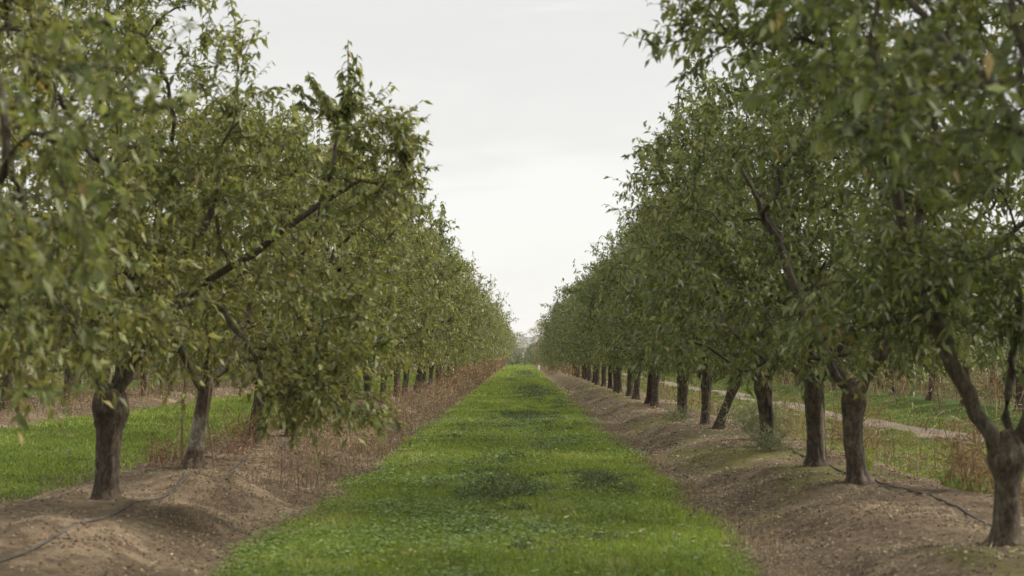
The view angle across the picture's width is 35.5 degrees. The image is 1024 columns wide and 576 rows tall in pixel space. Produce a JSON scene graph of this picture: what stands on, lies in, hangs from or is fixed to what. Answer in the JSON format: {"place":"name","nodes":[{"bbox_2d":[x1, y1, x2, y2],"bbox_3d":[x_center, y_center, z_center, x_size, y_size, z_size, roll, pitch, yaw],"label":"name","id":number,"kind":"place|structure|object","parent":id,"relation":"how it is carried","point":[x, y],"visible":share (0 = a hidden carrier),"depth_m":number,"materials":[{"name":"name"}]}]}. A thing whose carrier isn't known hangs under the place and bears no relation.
{"place":"outdoors","nodes":[
{"label":"outdoors","id":0,"kind":"place"},
{"bbox_2d":[17,336,540,355],"bbox_3d":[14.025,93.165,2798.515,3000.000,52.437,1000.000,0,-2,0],"label":"hills","id":1,"kind":"structure","parent":0,"point":[527,339],"depth_m":2642.83,"materials":[{"name":"grey"}]},
{"bbox_2d":[0,356,1023,575],"bbox_3d":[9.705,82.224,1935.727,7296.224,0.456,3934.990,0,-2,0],"label":"ground","id":2,"kind":"structure","parent":0,"point":[97,553],"depth_m":15.52,"materials":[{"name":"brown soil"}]},
{"bbox_2d":[0,200,80,408],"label":"almond tree","id":3,"kind":"object","parent":2,"relation":"on","point":[8,377],"visible":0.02,"depth_m":38.36,"materials":[{"name":"green plant"}]},
{"bbox_2d":[0,163,94,375],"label":"almond tree","id":4,"kind":"object","parent":2,"relation":"on","point":[29,206],"visible":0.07,"depth_m":34.14,"materials":[{"name":"green plant"}]},
{"bbox_2d":[2,204,182,405],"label":"almond tree","id":5,"kind":"object","parent":2,"relation":"on","point":[69,377],"visible":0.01,"depth_m":42.93,"materials":[{"name":"green plant"}]},
{"bbox_2d":[31,262,190,382],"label":"almond tree","id":6,"kind":"object","parent":2,"relation":"on","point":[109,372],"depth_m":47.57,"materials":[{"name":"green plant"}]},
{"bbox_2d":[0,0,224,436],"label":"almond tree","id":7,"kind":"object","parent":2,"relation":"on","point":[38,27],"visible":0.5,"depth_m":10.63,"materials":[{"name":"green plant"}]},
{"bbox_2d":[0,0,228,446],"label":"almond tree","id":8,"kind":"object","parent":2,"relation":"on","point":[94,235],"visible":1,"depth_m":6.81,"materials":[{"name":"green plant"}]},
{"bbox_2d":[59,230,223,395],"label":"almond tree","id":9,"kind":"object","parent":2,"relation":"on","point":[144,375],"depth_m":51.83,"materials":[{"name":"green plant"}]},
{"bbox_2d":[144,433,185,466],"bbox_3d":[-4.144,1.971,19.398,0.661,0.452,0.610,0,-2,0],"label":"dry weed","id":10,"kind":"object","parent":2,"relation":"on","point":[160,454],"visible":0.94,"depth_m":19.40,"materials":[{"name":"brown plant"}]},
{"bbox_2d":[0,427,332,561],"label":"drip pipe","id":11,"kind":"object","parent":2,"relation":"on","point":[66,528],"visible":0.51,"depth_m":13.08,"materials":[{"name":"black plastic"}]},
{"bbox_2d":[180,357,186,466],"bbox_3d":[-3.935,1.541,19.183,0.082,1.479,0.047,0,-2,0],"label":"stake","id":12,"kind":"object","parent":2,"relation":"on","point":[181,450],"visible":0.5,"depth_m":19.16,"materials":[{"name":"brown wood"}]},
{"bbox_2d":[149,236,221,391],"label":"almond tree","id":13,"kind":"object","parent":2,"relation":"on","point":[174,359],"depth_m":55.88,"materials":[{"name":"green plant"}]},
{"bbox_2d":[137,255,246,390],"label":"almond tree","id":14,"kind":"object","parent":2,"relation":"on","point":[189,357],"visible":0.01,"depth_m":60.29,"materials":[{"name":"green plant"}]},
{"bbox_2d":[206,367,214,468],"bbox_3d":[-3.584,1.619,19.107,0.146,1.341,0.031,-1,-2,14],"label":"stake","id":15,"kind":"object","parent":2,"relation":"on","point":[208,422],"visible":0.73,"depth_m":19.11,"materials":[{"name":"brown wood"}]},
{"bbox_2d":[0,28,428,469],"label":"almond tree","id":16,"kind":"object","parent":2,"relation":"on","point":[195,449],"visible":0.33,"depth_m":19.05,"materials":[{"name":"green plant"}]},
{"bbox_2d":[0,0,445,500],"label":"almond tree","id":17,"kind":"object","parent":2,"relation":"on","point":[109,422],"visible":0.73,"depth_m":14.55,"materials":[{"name":"green plant"}]},
{"bbox_2d":[188,392,290,460],"bbox_3d":[-3.411,1.761,20.374,1.261,0.954,1.525,0,-2,0],"label":"dry weed","id":18,"kind":"object","parent":2,"relation":"on","point":[242,434],"visible":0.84,"depth_m":20.33,"materials":[{"name":"plant"}]},
{"bbox_2d":[78,39,437,447],"bbox_3d":[-3.797,-0.561,22.940,5.508,5.944,5.962,0,-2,0],"label":"almond tree","id":19,"kind":"object","parent":2,"relation":"on","point":[372,258],"visible":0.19,"depth_m":22.84,"materials":[{"name":"green plant"}]},
{"bbox_2d":[255,433,309,489],"bbox_3d":[-2.645,1.990,18.654,0.656,0.810,0.686,-1,-3,29],"label":"dry weed","id":20,"kind":"object","parent":2,"relation":"on","point":[292,465],"visible":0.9,"depth_m":18.66,"materials":[{"name":"plant"}]},
{"bbox_2d":[153,110,464,436],"bbox_3d":[-3.855,-0.230,27.064,5.679,5.685,4.839,-2,-3,39],"label":"almond tree","id":21,"kind":"object","parent":2,"relation":"on","point":[427,312],"visible":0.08,"depth_m":27.09,"materials":[{"name":"green plant"}]},
{"bbox_2d":[219,179,452,424],"bbox_3d":[-3.607,0.111,30.974,4.983,5.325,5.320,0,-2,0],"label":"almond tree","id":22,"kind":"object","parent":2,"relation":"on","point":[427,349],"visible":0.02,"depth_m":30.86,"materials":[{"name":"green plant"}]},
{"bbox_2d":[237,153,480,416],"bbox_3d":[-3.797,-0.103,35.135,5.243,6.160,6.154,1,-3,-24],"label":"almond tree","id":23,"kind":"object","parent":2,"relation":"on","point":[440,245],"visible":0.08,"depth_m":34.67,"materials":[{"name":"green plant"}]},
{"bbox_2d":[294,202,490,407],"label":"almond tree","id":24,"kind":"object","parent":2,"relation":"on","point":[367,387],"visible":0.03,"depth_m":39.61,"materials":[{"name":"green plant"}]},
{"bbox_2d":[0,381,801,575],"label":"clover weeds","id":25,"kind":"object","parent":2,"relation":"on","point":[387,543],"visible":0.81,"depth_m":14.91,"materials":[{"name":"green plant"}]},
{"bbox_2d":[324,220,491,396],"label":"almond tree","id":26,"kind":"object","parent":2,"relation":"on","point":[466,341],"visible":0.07,"depth_m":49.45,"materials":[{"name":"green plant"}]},
{"bbox_2d":[340,229,480,401],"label":"almond tree","id":27,"kind":"object","parent":2,"relation":"on","point":[415,364],"visible":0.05,"depth_m":45.24,"materials":[{"name":"green plant"}]},
{"bbox_2d":[398,227,483,394],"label":"almond tree","id":28,"kind":"object","parent":2,"relation":"on","point":[405,376],"visible":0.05,"depth_m":53.67,"materials":[{"name":"green plant"}]},
{"bbox_2d":[411,275,498,389],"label":"almond tree","id":29,"kind":"object","parent":2,"relation":"on","point":[485,333],"visible":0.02,"depth_m":61.13,"materials":[{"name":"green plant"}]},
{"bbox_2d":[407,238,505,391],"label":"almond tree","id":30,"kind":"object","parent":2,"relation":"on","point":[418,375],"visible":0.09,"depth_m":57.76,"materials":[{"name":"green plant"}]},
{"bbox_2d":[427,277,492,385],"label":"almond tree","id":31,"kind":"object","parent":2,"relation":"on","point":[431,370],"visible":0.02,"depth_m":68.83,"materials":[{"name":"green plant"}]},
{"bbox_2d":[414,236,509,387],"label":"almond tree","id":32,"kind":"object","parent":2,"relation":"on","point":[424,372],"visible":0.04,"depth_m":65.09,"materials":[{"name":"green plant"}]},
{"bbox_2d":[439,299,493,380],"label":"almond tree","id":33,"kind":"object","parent":2,"relation":"on","point":[472,338],"visible":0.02,"depth_m":77.12,"materials":[{"name":"green plant"}]},
{"bbox_2d":[435,283,506,381],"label":"almond tree","id":34,"kind":"object","parent":2,"relation":"on","point":[438,370],"visible":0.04,"depth_m":73.09,"materials":[{"name":"green plant"}]},
{"bbox_2d":[442,272,500,377],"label":"almond tree","id":35,"kind":"object","parent":2,"relation":"on","point":[487,329],"visible":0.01,"depth_m":81.33,"materials":[{"name":"green plant"}]},
{"bbox_2d":[447,280,505,376],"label":"almond tree","id":36,"kind":"object","parent":2,"relation":"on","point":[484,347],"visible":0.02,"depth_m":85.45,"materials":[{"name":"green plant"}]},
{"bbox_2d":[456,298,511,363],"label":"almond tree","id":37,"kind":"object","parent":2,"relation":"on","point":[508,338],"visible":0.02,"depth_m":98.40,"materials":[{"name":"green plant"}]},
{"bbox_2d":[472,277,513,361],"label":"almond tree","id":38,"kind":"object","parent":2,"relation":"on","point":[509,312],"visible":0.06,"depth_m":94.53,"materials":[{"name":"green plant"}]},
{"bbox_2d":[483,295,505,360],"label":"almond tree","id":39,"kind":"object","parent":2,"relation":"on","point":[496,322],"visible":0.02,"depth_m":102.47,"materials":[{"name":"green plant"}]},
{"bbox_2d":[467,281,522,356],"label":"almond tree","id":40,"kind":"object","parent":2,"relation":"on","point":[517,335],"visible":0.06,"depth_m":110.18,"materials":[{"name":"green plant"}]},
{"bbox_2d":[477,284,515,357],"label":"almond tree","id":41,"kind":"object","parent":2,"relation":"on","point":[502,328],"visible":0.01,"depth_m":118.95,"materials":[{"name":"green plant"}]},
{"bbox_2d":[491,320,512,359],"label":"almond tree","id":42,"kind":"object","parent":2,"relation":"on","point":[504,345],"visible":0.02,"depth_m":114.07,"materials":[{"name":"green plant"}]},
{"bbox_2d":[499,320,518,353],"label":"almond tree","id":43,"kind":"object","parent":2,"relation":"on","point":[510,333],"visible":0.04,"depth_m":147.38,"materials":[{"name":"green plant"}]},
{"bbox_2d":[0,391,1022,575],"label":"soil clods","id":44,"kind":"object","parent":2,"relation":"on","point":[669,475],"visible":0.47,"depth_m":16.27,"materials":[{"name":"brown soil"}]},
{"bbox_2d":[0,371,1022,575],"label":"straw weeds","id":45,"kind":"object","parent":2,"relation":"on","point":[433,413],"visible":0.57,"depth_m":23.26,"materials":[{"name":"beige plant"}]},
{"bbox_2d":[0,350,1023,505],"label":"dry grass","id":46,"kind":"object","parent":2,"relation":"on","point":[484,371],"visible":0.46,"depth_m":40.03,"materials":[{"name":"brown plant"}]},
{"bbox_2d":[506,319,520,356],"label":"almond tree","id":47,"kind":"object","parent":2,"relation":"on","point":[511,338],"visible":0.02,"depth_m":184.91,"materials":[{"name":"green plant"}]},
{"bbox_2d":[506,348,523,364],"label":"almond tree","id":48,"kind":"object","parent":2,"relation":"on","point":[511,360],"visible":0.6,"depth_m":243.19,"materials":[{"name":"green plant"}]},
{"bbox_2d":[395,369,652,553],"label":"dark weeds","id":49,"kind":"object","parent":2,"relation":"on","point":[494,490],"visible":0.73,"depth_m":19.36,"materials":[{"name":"green plant"}]},
{"bbox_2d":[513,346,535,364],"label":"almond tree","id":50,"kind":"object","parent":2,"relation":"on","point":[519,355],"visible":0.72,"depth_m":242.50,"materials":[{"name":"green plant"}]},
{"bbox_2d":[522,343,542,364],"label":"almond tree","id":51,"kind":"object","parent":2,"relation":"on","point":[532,355],"visible":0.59,"depth_m":238.26,"materials":[{"name":"green plant"}]},
{"bbox_2d":[518,317,549,359],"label":"almond tree","id":52,"kind":"object","parent":2,"relation":"on","point":[530,329],"visible":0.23,"depth_m":257.26,"materials":[{"name":"green plant"}]},
{"bbox_2d":[535,344,572,367],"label":"almond tree","id":53,"kind":"object","parent":2,"relation":"on","point":[547,357],"visible":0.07,"depth_m":140.75,"materials":[{"name":"green plant"}]},
{"bbox_2d":[532,294,580,377],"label":"almond tree","id":54,"kind":"object","parent":2,"relation":"on","point":[542,340],"visible":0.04,"depth_m":94.89,"materials":[{"name":"green plant"}]},
{"bbox_2d":[539,294,575,375],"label":"almond tree","id":55,"kind":"object","parent":2,"relation":"on","point":[553,351],"visible":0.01,"depth_m":99.38,"materials":[{"name":"green plant"}]},
{"bbox_2d":[541,311,573,373],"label":"almond tree","id":56,"kind":"object","parent":2,"relation":"on","point":[546,342],"visible":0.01,"depth_m":103.46,"materials":[{"name":"green plant"}]},
{"bbox_2d":[533,298,587,379],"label":"almond tree","id":57,"kind":"object","parent":2,"relation":"on","point":[585,372],"visible":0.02,"depth_m":86.83,"materials":[{"name":"green plant"}]},
{"bbox_2d":[541,353,580,371],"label":"almond tree","id":58,"kind":"object","parent":2,"relation":"on","point":[550,369],"visible":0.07,"depth_m":129.39,"materials":[{"name":"green plant"}]},
{"bbox_2d":[542,278,583,378],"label":"almond tree","id":59,"kind":"object","parent":2,"relation":"on","point":[556,358],"visible":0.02,"depth_m":90.80,"materials":[{"name":"green plant"}]},
{"bbox_2d":[538,298,591,380],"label":"almond tree","id":60,"kind":"object","parent":2,"relation":"on","point":[589,378],"visible":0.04,"depth_m":82.31,"materials":[{"name":"green plant"}]},
{"bbox_2d":[539,282,599,384],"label":"almond tree","id":61,"kind":"object","parent":2,"relation":"on","point":[597,379],"visible":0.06,"depth_m":72.28,"materials":[{"name":"green plant"}]},
{"bbox_2d":[544,299,594,382],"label":"almond tree","id":62,"kind":"object","parent":2,"relation":"on","point":[567,342],"visible":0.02,"depth_m":75.34,"materials":[{"name":"green plant"}]},
{"bbox_2d":[550,289,593,382],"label":"almond tree","id":63,"kind":"object","parent":2,"relation":"on","point":[560,346],"visible":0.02,"depth_m":77.83,"materials":[{"name":"green plant"}]},
{"bbox_2d":[535,272,609,386],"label":"almond tree","id":64,"kind":"object","parent":2,"relation":"on","point":[603,379],"visible":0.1,"depth_m":67.82,"materials":[{"name":"green plant"}]},
{"bbox_2d":[548,275,612,388],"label":"almond tree","id":65,"kind":"object","parent":2,"relation":"on","point":[610,381],"visible":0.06,"depth_m":63.82,"materials":[{"name":"green plant"}]},
{"bbox_2d":[557,258,616,391],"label":"almond tree","id":66,"kind":"object","parent":2,"relation":"on","point":[614,381],"visible":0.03,"depth_m":59.66,"materials":[{"name":"green plant"}]},
{"bbox_2d":[546,232,632,395],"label":"almond tree","id":67,"kind":"object","parent":2,"relation":"on","point":[629,391],"visible":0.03,"depth_m":52.11,"materials":[{"name":"green plant"}]},
{"bbox_2d":[557,293,660,393],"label":"almond tree","id":68,"kind":"object","parent":2,"relation":"on","point":[619,384],"visible":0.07,"depth_m":56.35,"materials":[{"name":"green plant"}]},
{"bbox_2d":[559,229,706,399],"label":"almond tree","id":69,"kind":"object","parent":2,"relation":"on","point":[636,392],"visible":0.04,"depth_m":48.42,"materials":[{"name":"green plant"}]},
{"bbox_2d":[562,233,713,406],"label":"almond tree","id":70,"kind":"object","parent":2,"relation":"on","point":[655,393],"visible":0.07,"depth_m":41.67,"materials":[{"name":"green plant"}]},
{"bbox_2d":[574,196,718,403],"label":"almond tree","id":71,"kind":"object","parent":2,"relation":"on","point":[649,389],"visible":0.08,"depth_m":43.83,"materials":[{"name":"green plant"}]},
{"bbox_2d":[555,188,772,415],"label":"almond tree","id":72,"kind":"object","parent":2,"relation":"on","point":[682,393],"visible":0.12,"depth_m":35.41,"materials":[{"name":"green plant"}]},
{"bbox_2d":[663,403,694,421],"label":"feathery weed","id":73,"kind":"object","parent":2,"relation":"on","point":[680,415],"visible":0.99,"depth_m":33.07,"materials":[{"name":"green plant"}]},
{"bbox_2d":[580,164,782,424],"bbox_3d":[3.562,-0.084,31.013,4.504,5.776,4.151,0,-2,0],"label":"almond tree","id":74,"kind":"object","parent":2,"relation":"on","point":[706,406],"visible":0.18,"depth_m":30.90,"materials":[{"name":"green plant"}]},
{"bbox_2d":[615,161,864,429],"bbox_3d":[4.112,-0.162,28.521,4.940,5.622,5.098,1,-3,-22],"label":"almond tree","id":75,"kind":"object","parent":2,"relation":"on","point":[729,397],"visible":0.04,"depth_m":28.24,"materials":[{"name":"green plant"}]},
{"bbox_2d":[704,384,796,439],"bbox_3d":[3.744,1.966,25.167,1.432,1.134,1.698,1,-3,-19],"label":"feathery weed","id":76,"kind":"object","parent":2,"relation":"on","point":[750,420],"visible":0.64,"depth_m":25.02,"materials":[{"name":"green plant"}]},
{"bbox_2d":[604,68,914,447],"bbox_3d":[3.656,-0.504,23.246,4.806,5.847,4.577,0,-2,0],"label":"almond tree","id":77,"kind":"object","parent":2,"relation":"on","point":[764,401],"visible":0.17,"depth_m":23.04,"materials":[{"name":"green plant"}]},
{"bbox_2d":[732,412,804,452],"bbox_3d":[3.538,2.025,22.141,0.929,0.682,1.071,2,-3,-43],"label":"feathery weed","id":78,"kind":"object","parent":2,"relation":"on","point":[769,442],"visible":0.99,"depth_m":22.07,"materials":[{"name":"green plant"}]},
{"bbox_2d":[613,3,991,466],"bbox_3d":[3.449,-0.773,19.443,4.500,6.087,4.751,0,-2,0],"label":"almond tree","id":79,"kind":"object","parent":2,"relation":"on","point":[816,451],"visible":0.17,"depth_m":19.11,"materials":[{"name":"green plant"}]},
{"bbox_2d":[606,11,1023,485],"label":"almond tree","id":80,"kind":"object","parent":2,"relation":"on","point":[853,400],"visible":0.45,"depth_m":16.62,"materials":[{"name":"green plant"}]},
{"bbox_2d":[620,0,1023,546],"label":"almond tree","id":81,"kind":"object","parent":2,"relation":"on","point":[913,247],"visible":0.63,"depth_m":11.65,"materials":[{"name":"green plant"}]},
{"bbox_2d":[829,269,854,389],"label":"almond tree","id":82,"kind":"object","parent":2,"relation":"on","point":[835,386],"depth_m":61.51,"materials":[{"name":"green plant"}]},
{"bbox_2d":[824,385,893,455],"bbox_3d":[4.478,1.741,20.629,0.977,1.032,1.254,0,-2,0],"label":"dry weed","id":83,"kind":"object","parent":2,"relation":"on","point":[838,434],"visible":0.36,"depth_m":20.78,"materials":[{"name":"brown plant"}]},
{"bbox_2d":[865,446,874,472],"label":"green weed","id":84,"kind":"object","parent":2,"relation":"on","point":[870,462],"visible":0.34,"depth_m":18.19,"materials":[{"name":"green plant"}]},
{"bbox_2d":[754,437,991,526],"bbox_3d":[3.821,1.993,15.872,0.097,0.108,19.920,0,-2,0],"label":"drip pipe","id":85,"kind":"object","parent":2,"relation":"on","point":[959,507],"visible":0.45,"depth_m":14.81,"materials":[{"name":"black plastic"}]},
{"bbox_2d":[726,0,1023,231],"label":"almond tree","id":86,"kind":"object","parent":2,"relation":"on","point":[989,76],"visible":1,"depth_m":7.41,"materials":[{"name":"green plant"}]},
{"bbox_2d":[844,266,914,394],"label":"almond tree","id":87,"kind":"object","parent":2,"relation":"on","point":[892,371],"depth_m":52.62,"materials":[{"name":"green plant"}]},
{"bbox_2d":[865,288,1008,400],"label":"almond tree","id":88,"kind":"object","parent":2,"relation":"on","point":[927,398],"depth_m":48.01,"materials":[{"name":"green plant"}]},
{"bbox_2d":[894,239,1023,404],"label":"almond tree","id":89,"kind":"object","parent":2,"relation":"on","point":[966,369],"visible":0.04,"depth_m":43.31,"materials":[{"name":"green plant"}]},
{"bbox_2d":[922,407,1001,492],"bbox_3d":[4.494,1.585,15.479,1.106,0.980,0.993,1,-2,-13],"label":"dry weed","id":90,"kind":"object","parent":2,"relation":"on","point":[961,456],"visible":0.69,"depth_m":15.43,"materials":[{"name":"brown plant"}]},
{"bbox_2d":[937,465,994,494],"bbox_3d":[4.870,2.098,17.087,0.681,0.403,0.749,-1,-2,14],"label":"green weed","id":91,"kind":"object","parent":2,"relation":"on","point":[954,484],"visible":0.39,"depth_m":17.02,"materials":[{"name":"green plant"}]},
{"bbox_2d":[914,204,1023,411],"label":"almond tree","id":92,"kind":"object","parent":2,"relation":"on","point":[1018,386],"visible":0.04,"depth_m":39.21,"materials":[{"name":"green plant"}]},
{"bbox_2d":[960,337,997,386],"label":"almond tree","id":93,"kind":"object","parent":2,"relation":"on","point":[991,381],"visible":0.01,"depth_m":68.36,"materials":[{"name":"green plant"}]},
{"bbox_2d":[977,220,1023,372],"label":"almond tree","id":94,"kind":"object","parent":2,"relation":"on","point":[1021,279],"visible":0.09,"depth_m":35.58,"materials":[{"name":"green plant"}]},
{"bbox_2d":[980,455,1023,516],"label":"dry weed","id":95,"kind":"object","parent":2,"relation":"on","point":[1021,504],"visible":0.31,"depth_m":14.23,"materials":[{"name":"brown plant"}]},
{"bbox_2d":[0,365,1023,575],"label":"grass","id":96,"kind":"structure","parent":0,"point":[562,454],"depth_m":18.38,"materials":[{"name":"green plant"}]},
{"bbox_2d":[0,0,1023,336],"label":"sky","id":97,"kind":"structure","parent":0,"point":[535,103],"materials":[{"name":"white"}]}
]}

